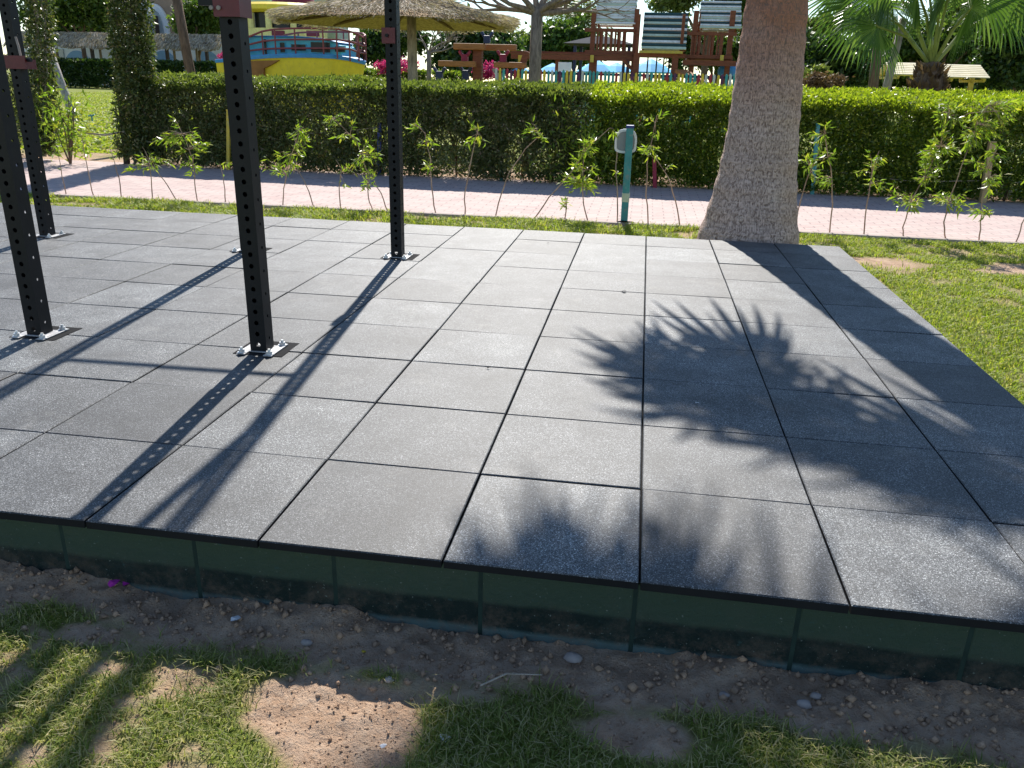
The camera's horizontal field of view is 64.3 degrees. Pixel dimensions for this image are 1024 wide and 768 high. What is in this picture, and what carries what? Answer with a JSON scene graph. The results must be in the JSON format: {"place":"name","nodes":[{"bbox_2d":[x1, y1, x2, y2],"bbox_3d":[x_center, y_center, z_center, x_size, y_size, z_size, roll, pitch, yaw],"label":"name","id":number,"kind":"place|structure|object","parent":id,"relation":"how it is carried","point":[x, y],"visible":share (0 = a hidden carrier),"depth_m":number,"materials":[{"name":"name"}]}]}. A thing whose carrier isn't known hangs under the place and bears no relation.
{"place":"outdoors","nodes":[
{"label":"outdoors","id":0,"kind":"place"},
{"bbox_2d":[11,91,471,161],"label":"lawn grass","id":1,"kind":"structure","parent":0,"point":[101,104],"depth_m":23.19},
{"bbox_2d":[372,55,420,74],"bbox_3d":[-4.851,-14.318,36.595,1.781,0.913,3.302,-16,27,-39],"label":"bougainvillea","id":2,"kind":"object","parent":1,"relation":"on","point":[381,65],"visible":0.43,"depth_m":36.82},
{"bbox_2d":[0,191,814,244],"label":"lawn grass","id":3,"kind":"structure","parent":0,"point":[523,223],"depth_m":8.42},
{"bbox_2d":[0,0,964,90],"label":"sky","id":4,"kind":"structure","parent":0,"point":[641,5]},
{"bbox_2d":[0,70,1023,767],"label":"ground","id":5,"kind":"structure","parent":0,"point":[378,724],"depth_m":1.98,"materials":[{"name":"soil"}]},
{"bbox_2d":[2,53,61,156],"bbox_3d":[-9.002,-4.607,13.352,3.142,1.663,1.020,4,21,8],"label":"hedge","id":6,"kind":"object","parent":5,"relation":"on","point":[15,108],"visible":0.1,"depth_m":12.92,"materials":[{"name":"green plant"}]},
{"bbox_2d":[47,47,78,120],"bbox_3d":[-12.341,-8.215,22.325,1.014,2.065,0.218,16,25,33],"label":"leaning trunk","id":7,"kind":"object","parent":5,"relation":"on","point":[61,83],"visible":0.38,"depth_m":22.27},
{"bbox_2d":[20,4,107,32],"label":"broadleaf tree","id":8,"kind":"object","parent":5,"relation":"on","point":[61,29],"visible":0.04,"depth_m":71.21,"materials":[{"name":"green plant"}]},
{"bbox_2d":[16,0,124,57],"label":"broadleaf tree","id":9,"kind":"object","parent":5,"relation":"on","point":[89,14],"visible":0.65,"depth_m":66.31,"materials":[{"name":"green plant"}]},
{"bbox_2d":[2,31,221,87],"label":"thatched pergola","id":10,"kind":"object","parent":5,"relation":"on","point":[207,43],"visible":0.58,"depth_m":61.80,"materials":[{"name":"grey plant"}]},
{"bbox_2d":[108,579,119,586],"bbox_3d":[-1.115,0.557,2.280,0.028,0.010,0.030,4,21,8],"label":"petal","id":11,"kind":"object","parent":5,"relation":"on","point":[111,583],"visible":1,"depth_m":2.28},
{"bbox_2d":[24,46,221,85],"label":"villa","id":12,"kind":"object","parent":5,"relation":"on","point":[70,53],"visible":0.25,"depth_m":70.55,"materials":[{"name":"white paint"}]},
{"bbox_2d":[32,57,216,91],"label":"hedge","id":13,"kind":"object","parent":5,"relation":"on","point":[87,72],"visible":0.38,"depth_m":61.12,"materials":[{"name":"green plant"}]},
{"bbox_2d":[124,0,220,33],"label":"villa","id":14,"kind":"object","parent":5,"relation":"on","point":[163,9],"visible":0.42,"depth_m":76.36,"materials":[{"name":"beige paint"}]},
{"bbox_2d":[172,0,201,141],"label":"leaning trunk","id":15,"kind":"object","parent":5,"relation":"on","point":[183,36],"visible":0.34,"depth_m":16.04,"materials":[{"name":"brown plant"}]},
{"bbox_2d":[165,0,220,67],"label":"broadleaf tree","id":16,"kind":"object","parent":5,"relation":"on","point":[200,20],"visible":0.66,"depth_m":62.99,"materials":[{"name":"green plant"}]},
{"bbox_2d":[215,27,366,114],"bbox_3d":[-7.984,-11.599,30.249,5.313,2.941,2.944,4,21,8],"label":"boat playhouse","id":17,"kind":"object","parent":5,"relation":"on","point":[286,55],"visible":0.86,"depth_m":29.04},
{"bbox_2d":[247,0,347,39],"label":"pavilion","id":18,"kind":"structure","parent":5,"relation":"on","point":[258,21],"depth_m":33.32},
{"bbox_2d":[300,639,312,645],"bbox_3d":[-0.534,0.672,2.117,0.033,0.015,0.024,4,21,8],"label":"stone","id":19,"kind":"object","parent":5,"relation":"on","point":[306,642],"visible":1,"depth_m":2.11,"materials":[{"name":"stone"}]},
{"bbox_2d":[128,69,593,183],"bbox_3d":[-2.315,-3.968,12.387,7.169,1.464,1.487,4,21,8],"label":"hedge","id":20,"kind":"object","parent":5,"relation":"on","point":[516,104],"visible":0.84,"depth_m":11.82,"materials":[{"name":"green plant"}]},
{"bbox_2d":[351,28,431,74],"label":"broadleaf tree","id":21,"kind":"object","parent":5,"relation":"on","point":[376,52],"visible":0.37,"depth_m":47.20,"materials":[{"name":"green plant"}]},
{"bbox_2d":[265,0,522,141],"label":"thatched umbrella","id":22,"kind":"object","parent":5,"relation":"on","point":[417,15],"visible":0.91,"depth_m":16.99,"materials":[{"name":"beige plant"}]},
{"bbox_2d":[360,67,464,106],"bbox_3d":[-4.733,-14.129,38.973,5.336,1.923,1.350,4,21,8],"label":"hedge","id":23,"kind":"object","parent":5,"relation":"on","point":[452,75],"visible":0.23,"depth_m":38.34,"materials":[{"name":"green plant"}]},
{"bbox_2d":[403,31,464,80],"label":"bare tree","id":24,"kind":"object","parent":5,"relation":"on","point":[430,51],"visible":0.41,"depth_m":30.22,"materials":[{"name":"grey plant"}]},
{"bbox_2d":[422,2,529,80],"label":"broadleaf tree","id":25,"kind":"object","parent":5,"relation":"on","point":[451,54],"visible":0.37,"depth_m":44.78,"materials":[{"name":"green plant"}]},
{"bbox_2d":[433,31,529,80],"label":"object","id":26,"kind":"structure","parent":5,"relation":"on","point":[476,64],"depth_m":25.15,"materials":[{"name":"paint"}]},
{"bbox_2d":[471,60,498,80],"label":"bougainvillea","id":27,"kind":"object","parent":5,"relation":"on","point":[488,72],"visible":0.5,"depth_m":36.94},
{"bbox_2d":[480,673,542,685],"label":"twig","id":28,"kind":"object","parent":5,"relation":"on","point":[504,674],"visible":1,"depth_m":1.97,"materials":[{"name":"wood"}]},
{"bbox_2d":[0,519,1023,690],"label":"block wall","id":29,"kind":"structure","parent":5,"relation":"on","point":[791,639],"depth_m":2.13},
{"bbox_2d":[0,203,1023,632],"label":"rubber paving","id":30,"kind":"structure","parent":29,"relation":"on","point":[828,429],"depth_m":3.01,"materials":[{"name":"rubber"}]},
{"bbox_2d":[0,0,412,356],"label":"exercise rig","id":31,"kind":"object","parent":30,"relation":"on","point":[233,15],"visible":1,"depth_m":3.57,"materials":[{"name":"metal"}]},
{"bbox_2d":[0,593,1023,767],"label":"lawn grass","id":32,"kind":"structure","parent":5,"relation":"on","point":[238,675],"depth_m":1.85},
{"bbox_2d":[0,561,1023,767],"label":"soil clods","id":33,"kind":"object","parent":5,"relation":"on","point":[633,687],"visible":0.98,"depth_m":2.02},
{"bbox_2d":[508,27,528,78],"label":"broadleaf tree","id":34,"kind":"object","parent":5,"relation":"on","point":[522,31],"visible":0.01,"depth_m":61.03,"materials":[{"name":"green plant"}]},
{"bbox_2d":[31,194,1023,245],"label":"kerb","id":35,"kind":"structure","parent":5,"relation":"on","point":[596,222],"depth_m":8.46,"materials":[{"name":"concrete"}]},
{"bbox_2d":[429,0,630,145],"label":"bare tree","id":36,"kind":"object","parent":5,"relation":"on","point":[537,10],"visible":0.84,"depth_m":16.29,"materials":[{"name":"grey plant"}]},
{"bbox_2d":[541,63,561,71],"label":"parasol","id":37,"kind":"object","parent":5,"relation":"on","point":[550,67],"visible":0.5,"depth_m":42.48,"materials":[{"name":"blue fabric"}]},
{"bbox_2d":[516,12,603,81],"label":"broadleaf tree","id":38,"kind":"object","parent":5,"relation":"on","point":[557,34],"visible":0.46,"depth_m":46.61,"materials":[{"name":"green plant"}]},
{"bbox_2d":[558,62,571,80],"bbox_3d":[1.618,-8.989,25.523,0.414,2.034,0.095,4,21,8],"label":"notice board","id":39,"kind":"object","parent":5,"relation":"on","point":[565,66],"visible":0.5,"depth_m":25.17,"materials":[{"name":"white plastic"}]},
{"bbox_2d":[539,0,595,80],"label":"date palm","id":40,"kind":"object","parent":5,"relation":"on","point":[570,3],"visible":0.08,"depth_m":56.21,"materials":[{"name":"green plant"}]},
{"bbox_2d":[563,651,582,662],"bbox_3d":[0.157,0.703,2.096,0.051,0.024,0.041,4,21,8],"label":"stone","id":41,"kind":"object","parent":5,"relation":"on","point":[572,657],"visible":1,"depth_m":2.09,"materials":[{"name":"stone"}]},
{"bbox_2d":[515,95,638,185],"bbox_3d":[0.907,-3.420,11.504,1.625,1.288,1.210,14,24,29],"label":"leafy shrub","id":42,"kind":"object","parent":5,"relation":"on","point":[582,136],"visible":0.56,"depth_m":11.31,"materials":[{"name":"green plant"}]},
{"bbox_2d":[546,0,621,80],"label":"date palm","id":43,"kind":"object","parent":5,"relation":"on","point":[588,17],"visible":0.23,"depth_m":48.87,"materials":[{"name":"green plant"}]},
{"bbox_2d":[576,61,617,72],"bbox_3d":[4.120,-14.614,40.046,1.897,2.446,1.897,13,24,29],"label":"parasol","id":44,"kind":"object","parent":5,"relation":"on","point":[602,67],"visible":0.36,"depth_m":39.24,"materials":[{"name":"fabric"}]},
{"bbox_2d":[565,36,631,118],"bbox_3d":[3.473,-12.123,32.442,2.686,3.162,3.200,4,21,8],"label":"gazebo","id":45,"kind":"object","parent":5,"relation":"on","point":[581,43],"visible":0.31,"depth_m":31.17,"materials":[{"name":"blue paint"}]},
{"bbox_2d":[495,68,734,132],"bbox_3d":[3.007,-8.425,24.198,7.185,1.651,0.072,4,21,8],"label":"picket fence","id":46,"kind":"object","parent":5,"relation":"on","point":[605,74],"visible":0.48,"depth_m":23.97,"materials":[{"name":"blue paint"}]},
{"bbox_2d":[609,62,629,72],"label":"parasol","id":47,"kind":"object","parent":5,"relation":"on","point":[617,66],"visible":0.47,"depth_m":41.04,"materials":[{"name":"blue fabric"}]},
{"bbox_2d":[614,125,636,222],"bbox_3d":[1.171,-2.121,8.372,0.279,1.032,0.147,4,21,8],"label":"garden light","id":48,"kind":"object","parent":5,"relation":"on","point":[626,141],"visible":0.9,"depth_m":8.29,"materials":[{"name":"teal paint"}]},
{"bbox_2d":[510,0,741,125],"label":"playground","id":49,"kind":"object","parent":5,"relation":"on","point":[664,35],"visible":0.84,"depth_m":26.04,"materials":[{"name":"brown wood"}]},
{"bbox_2d":[629,59,670,73],"bbox_3d":[6.531,-14.113,38.746,2.105,2.535,2.105,13,24,29],"label":"parasol","id":50,"kind":"object","parent":5,"relation":"on","point":[651,65],"visible":0.6,"depth_m":37.85,"materials":[{"name":"blue fabric"}]},
{"bbox_2d":[644,0,710,79],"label":"broadleaf tree","id":51,"kind":"object","parent":5,"relation":"on","point":[674,6],"visible":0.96,"depth_m":36.85,"materials":[{"name":"green plant"}]},
{"bbox_2d":[658,23,741,84],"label":"broadleaf tree","id":52,"kind":"object","parent":5,"relation":"on","point":[735,48],"visible":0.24,"depth_m":40.55,"materials":[{"name":"green plant"}]},
{"bbox_2d":[704,0,745,27],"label":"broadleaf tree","id":53,"kind":"object","parent":5,"relation":"on","point":[743,4],"visible":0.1,"depth_m":34.18,"materials":[{"name":"green plant"}]},
{"bbox_2d":[697,0,808,243],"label":"fan palm","id":54,"kind":"object","parent":5,"relation":"on","point":[754,195],"visible":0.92,"depth_m":6.47,"materials":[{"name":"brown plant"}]},
{"bbox_2d":[582,79,1023,201],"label":"hedge","id":55,"kind":"object","parent":5,"relation":"on","point":[681,144],"visible":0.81,"depth_m":11.08,"materials":[{"name":"green plant"}]},
{"bbox_2d":[796,699,811,708],"bbox_3d":[0.698,0.765,1.948,0.035,0.019,0.032,4,21,8],"label":"stone","id":56,"kind":"object","parent":5,"relation":"on","point":[804,703],"visible":1,"depth_m":1.94,"materials":[{"name":"stone"}]},
{"bbox_2d":[809,692,820,699],"bbox_3d":[0.736,0.754,1.971,0.025,0.015,0.026,17,26,36],"label":"stone","id":57,"kind":"object","parent":5,"relation":"on","point":[815,695],"visible":1,"depth_m":1.97,"materials":[{"name":"stone"}]},
{"bbox_2d":[803,60,837,86],"bbox_3d":[6.946,-7.033,18.538,0.712,0.611,1.549,4,21,8],"label":"flowering shrub","id":58,"kind":"object","parent":5,"relation":"on","point":[820,68],"visible":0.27,"depth_m":18.03,"materials":[{"name":"green plant"}]},
{"bbox_2d":[806,10,842,36],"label":"broadleaf tree","id":59,"kind":"object","parent":5,"relation":"on","point":[813,23],"visible":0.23,"depth_m":54.00,"materials":[{"name":"green plant"}]},
{"bbox_2d":[802,70,855,88],"bbox_3d":[6.874,-6.541,17.770,0.867,0.558,1.780,18,26,38],"label":"dry shrub","id":60,"kind":"object","parent":5,"relation":"on","point":[817,79],"visible":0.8,"depth_m":17.31,"materials":[{"name":"brown plant"}]},
{"bbox_2d":[804,17,889,114],"bbox_3d":[11.586,-10.696,28.432,4.025,3.708,3.284,-3,21,-12],"label":"broadleaf tree","id":61,"kind":"object","parent":5,"relation":"on","point":[813,52],"visible":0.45,"depth_m":27.39,"materials":[{"name":"green plant"}]},
{"bbox_2d":[864,24,884,143],"bbox_3d":[9.002,-7.547,20.250,0.394,3.398,0.262,4,21,8],"label":"leaning trunk","id":62,"kind":"object","parent":5,"relation":"on","point":[873,82],"visible":0.12,"depth_m":20.13,"materials":[{"name":"brown plant"}]},
{"bbox_2d":[871,18,905,141],"bbox_3d":[7.448,-5.796,16.301,0.362,2.792,0.178,4,21,8],"label":"leaning trunk","id":63,"kind":"object","parent":5,"relation":"on","point":[887,83],"visible":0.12,"depth_m":16.02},
{"bbox_2d":[879,62,915,79],"bbox_3d":[10.101,-7.257,21.250,1.043,2.097,1.720,4,21,8],"label":"picnic shelter","id":64,"kind":"object","parent":5,"relation":"on","point":[908,68],"visible":0.23,"depth_m":20.64,"materials":[{"name":"yellow paint"}]},
{"bbox_2d":[807,0,1023,165],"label":"fan palm","id":65,"kind":"object","parent":5,"relation":"on","point":[857,18],"visible":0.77,"depth_m":14.64,"materials":[{"name":"green plant"}]},
{"bbox_2d":[857,75,977,90],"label":"broadleaf tree","id":66,"kind":"object","parent":5,"relation":"on","point":[953,83],"visible":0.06,"depth_m":33.05,"materials":[{"name":"green plant"}]},
{"bbox_2d":[873,3,988,85],"bbox_3d":[15.996,-12.144,30.959,5.477,4.878,4.036,13,23,28],"label":"broadleaf tree","id":67,"kind":"object","parent":5,"relation":"on","point":[908,53],"visible":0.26,"depth_m":30.21,"materials":[{"name":"green plant"}]},
{"bbox_2d":[928,0,974,91],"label":"broadleaf tree","id":68,"kind":"object","parent":5,"relation":"on","point":[958,9],"visible":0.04,"depth_m":31.58,"materials":[{"name":"green plant"}]},
{"bbox_2d":[944,64,989,91],"bbox_3d":[11.334,-7.152,21.081,1.025,2.082,1.721,4,21,8],"label":"picnic shelter","id":69,"kind":"object","parent":5,"relation":"on","point":[960,72],"visible":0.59,"depth_m":20.38,"materials":[{"name":"yellow paint"}]},
{"bbox_2d":[960,13,1023,141],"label":"broadleaf tree","id":70,"kind":"object","parent":5,"relation":"on","point":[1004,69],"visible":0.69,"depth_m":21.87,"materials":[{"name":"green plant"}]},
{"bbox_2d":[16,158,1023,241],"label":"path","id":71,"kind":"structure","parent":0,"point":[528,198],"depth_m":10.04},
{"bbox_2d":[21,0,62,156],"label":"climber column","id":72,"kind":"structure","parent":71,"relation":"on","point":[43,73],"depth_m":12.27,"materials":[{"name":"green plant"}]},
{"bbox_2d":[35,72,106,163],"bbox_3d":[-6.819,-3.971,12.221,1.048,1.355,1.109,4,21,8],"label":"leafy shrub","id":73,"kind":"object","parent":71,"relation":"on","point":[71,134],"visible":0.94,"depth_m":12.23,"materials":[{"name":"green plant"}]},
{"bbox_2d":[82,133,96,194],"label":"sapling","id":74,"kind":"object","parent":71,"relation":"on","point":[85,148],"visible":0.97,"depth_m":9.29,"materials":[{"name":"green plant"}]},
{"bbox_2d":[109,147,121,195],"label":"sapling","id":75,"kind":"object","parent":71,"relation":"on","point":[116,171],"visible":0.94,"depth_m":9.28,"materials":[{"name":"green plant"}]},
{"bbox_2d":[102,0,171,164],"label":"climber column","id":76,"kind":"structure","parent":71,"relation":"on","point":[134,19],"depth_m":12.04,"materials":[{"name":"green plant"}]},
{"bbox_2d":[74,127,123,135],"bbox_3d":[-6.279,-3.830,12.378,0.855,0.114,0.032,4,21,8],"label":"rope","id":77,"kind":"object","parent":76,"relation":"attached to","point":[101,134],"visible":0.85,"depth_m":12.37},
{"bbox_2d":[121,147,175,198],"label":"sapling","id":78,"kind":"object","parent":71,"relation":"on","point":[142,165],"visible":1,"depth_m":9.16,"materials":[{"name":"green plant"}]},
{"bbox_2d":[134,153,175,198],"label":"sapling","id":79,"kind":"object","parent":71,"relation":"on","point":[143,158],"visible":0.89,"depth_m":9.20,"materials":[{"name":"green plant"}]},
{"bbox_2d":[149,115,211,200],"bbox_3d":[-3.636,-2.489,9.054,0.703,0.945,0.422,10,22,21],"label":"sapling","id":80,"kind":"object","parent":71,"relation":"on","point":[190,139],"visible":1,"depth_m":8.98,"materials":[{"name":"green plant"}]},
{"bbox_2d":[217,162,231,201],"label":"sapling","id":81,"kind":"object","parent":71,"relation":"on","point":[223,175],"visible":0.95,"depth_m":9.17,"materials":[{"name":"green plant"}]},
{"bbox_2d":[226,109,230,169],"bbox_3d":[-4.217,-3.614,12.121,0.140,0.902,0.056,4,21,8],"label":"fence post","id":82,"kind":"object","parent":71,"relation":"on","point":[228,150],"visible":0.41,"depth_m":12.12,"materials":[{"name":"yellow paint"}]},
{"bbox_2d":[259,117,311,204],"bbox_3d":[-2.464,-2.424,8.928,0.583,0.972,0.465,4,21,8],"label":"sapling","id":83,"kind":"object","parent":71,"relation":"on","point":[304,138],"visible":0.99,"depth_m":8.87,"materials":[{"name":"green plant"}]},
{"bbox_2d":[286,162,312,204],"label":"sapling","id":84,"kind":"object","parent":71,"relation":"on","point":[293,167],"visible":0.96,"depth_m":8.81,"materials":[{"name":"green plant"}]},
{"bbox_2d":[336,160,351,207],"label":"sapling","id":85,"kind":"object","parent":71,"relation":"on","point":[344,185],"visible":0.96,"depth_m":8.86,"materials":[{"name":"green plant"}]},
{"bbox_2d":[323,112,382,208],"bbox_3d":[-1.715,-2.380,8.781,0.648,1.030,0.560,-1,21,-6],"label":"sapling","id":86,"kind":"object","parent":71,"relation":"on","point":[341,136],"visible":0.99,"depth_m":8.76,"materials":[{"name":"green plant"}]},
{"bbox_2d":[366,167,387,209],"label":"sapling","id":87,"kind":"object","parent":71,"relation":"on","point":[378,188],"visible":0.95,"depth_m":8.83,"materials":[{"name":"green plant"}]},
{"bbox_2d":[377,123,381,174],"bbox_3d":[-1.942,-3.434,11.955,0.084,0.793,0.062,4,21,8],"label":"fence post","id":88,"kind":"object","parent":71,"relation":"on","point":[378,135],"visible":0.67,"depth_m":11.90,"materials":[{"name":"blue paint"}]},
{"bbox_2d":[403,117,439,212],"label":"sapling","id":89,"kind":"object","parent":71,"relation":"on","point":[429,168],"visible":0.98,"depth_m":8.59,"materials":[{"name":"green plant"}]},
{"bbox_2d":[463,120,489,213],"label":"sapling","id":90,"kind":"object","parent":71,"relation":"on","point":[478,138],"visible":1,"depth_m":8.56,"materials":[{"name":"green plant"}]},
{"bbox_2d":[495,115,548,214],"bbox_3d":[0.100,-2.265,8.533,0.561,1.077,0.291,4,21,8],"label":"sapling","id":91,"kind":"object","parent":71,"relation":"on","point":[540,135],"visible":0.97,"depth_m":8.44,"materials":[{"name":"green plant"}]},
{"bbox_2d":[559,196,571,218],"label":"sapling","id":92,"kind":"object","parent":71,"relation":"on","point":[565,203],"visible":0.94,"depth_m":8.59,"materials":[{"name":"green plant"}]},
{"bbox_2d":[556,134,598,219],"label":"sapling","id":93,"kind":"object","parent":71,"relation":"on","point":[586,183],"visible":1,"depth_m":8.41,"materials":[{"name":"green plant"}]},
{"bbox_2d":[536,128,619,216],"bbox_3d":[0.664,-2.186,8.519,0.862,0.974,0.205,4,21,8],"label":"sapling","id":94,"kind":"object","parent":71,"relation":"on","point":[614,133],"visible":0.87,"depth_m":8.39,"materials":[{"name":"green plant"}]},
{"bbox_2d":[612,130,621,221],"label":"sapling","id":95,"kind":"object","parent":71,"relation":"on","point":[616,184],"visible":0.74,"depth_m":8.44,"materials":[{"name":"green plant"}]},
{"bbox_2d":[637,109,668,222],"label":"sapling","id":96,"kind":"object","parent":71,"relation":"on","point":[643,150],"visible":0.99,"depth_m":8.29,"materials":[{"name":"green plant"}]},
{"bbox_2d":[652,155,656,187],"bbox_3d":[1.998,-2.959,11.424,0.106,0.474,0.062,4,21,8],"label":"fence post","id":97,"kind":"object","parent":71,"relation":"on","point":[654,174],"visible":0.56,"depth_m":11.40,"materials":[{"name":"paint"}]},
{"bbox_2d":[654,155,679,224],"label":"sapling","id":98,"kind":"object","parent":71,"relation":"on","point":[655,157],"visible":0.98,"depth_m":8.36,"materials":[{"name":"green plant"}]},
{"bbox_2d":[798,146,826,211],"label":"sapling","id":99,"kind":"object","parent":71,"relation":"on","point":[817,172],"visible":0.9,"depth_m":8.11,"materials":[{"name":"green plant"}]},
{"bbox_2d":[810,123,819,193],"bbox_3d":[4.117,-3.038,11.081,0.120,0.965,0.062,4,21,8],"label":"fence post","id":100,"kind":"object","parent":71,"relation":"on","point":[815,148],"visible":0.43,"depth_m":11.02,"materials":[{"name":"teal paint"}]},
{"bbox_2d":[816,169,1017,182],"bbox_3d":[5.600,-2.771,10.929,2.991,0.114,0.010,4,21,8],"label":"rope","id":101,"kind":"object","parent":100,"relation":"attached to","point":[914,180],"visible":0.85,"depth_m":10.93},
{"bbox_2d":[804,121,836,232],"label":"sapling","id":102,"kind":"object","parent":71,"relation":"on","point":[825,177],"visible":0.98,"depth_m":8.01,"materials":[{"name":"green plant"}]},
{"bbox_2d":[853,149,892,233],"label":"sapling","id":103,"kind":"object","parent":71,"relation":"on","point":[874,166],"visible":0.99,"depth_m":8.07,"materials":[{"name":"green plant"}]},
{"bbox_2d":[886,97,965,235],"bbox_3d":[4.009,-2.079,7.910,0.608,1.362,0.617,4,21,8],"label":"sapling","id":104,"kind":"object","parent":71,"relation":"on","point":[933,150],"visible":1,"depth_m":7.87,"materials":[{"name":"green plant"}]},
{"bbox_2d":[928,95,1023,237],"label":"sapling","id":105,"kind":"object","parent":71,"relation":"on","point":[988,129],"visible":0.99,"depth_m":7.73,"materials":[{"name":"green plant"}]},
{"bbox_2d":[962,143,1008,239],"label":"sapling","id":106,"kind":"object","parent":71,"relation":"on","point":[989,180],"visible":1,"depth_m":7.81,"materials":[{"name":"green plant"}]},
{"bbox_2d":[979,141,996,202],"bbox_3d":[6.221,-2.752,10.670,0.130,0.823,0.084,4,21,8],"label":"fence post","id":107,"kind":"object","parent":71,"relation":"on","point":[985,174],"visible":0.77,"depth_m":10.65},
{"bbox_2d":[800,231,1023,404],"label":"lawn grass","id":108,"kind":"structure","parent":0,"point":[996,318],"depth_m":5.98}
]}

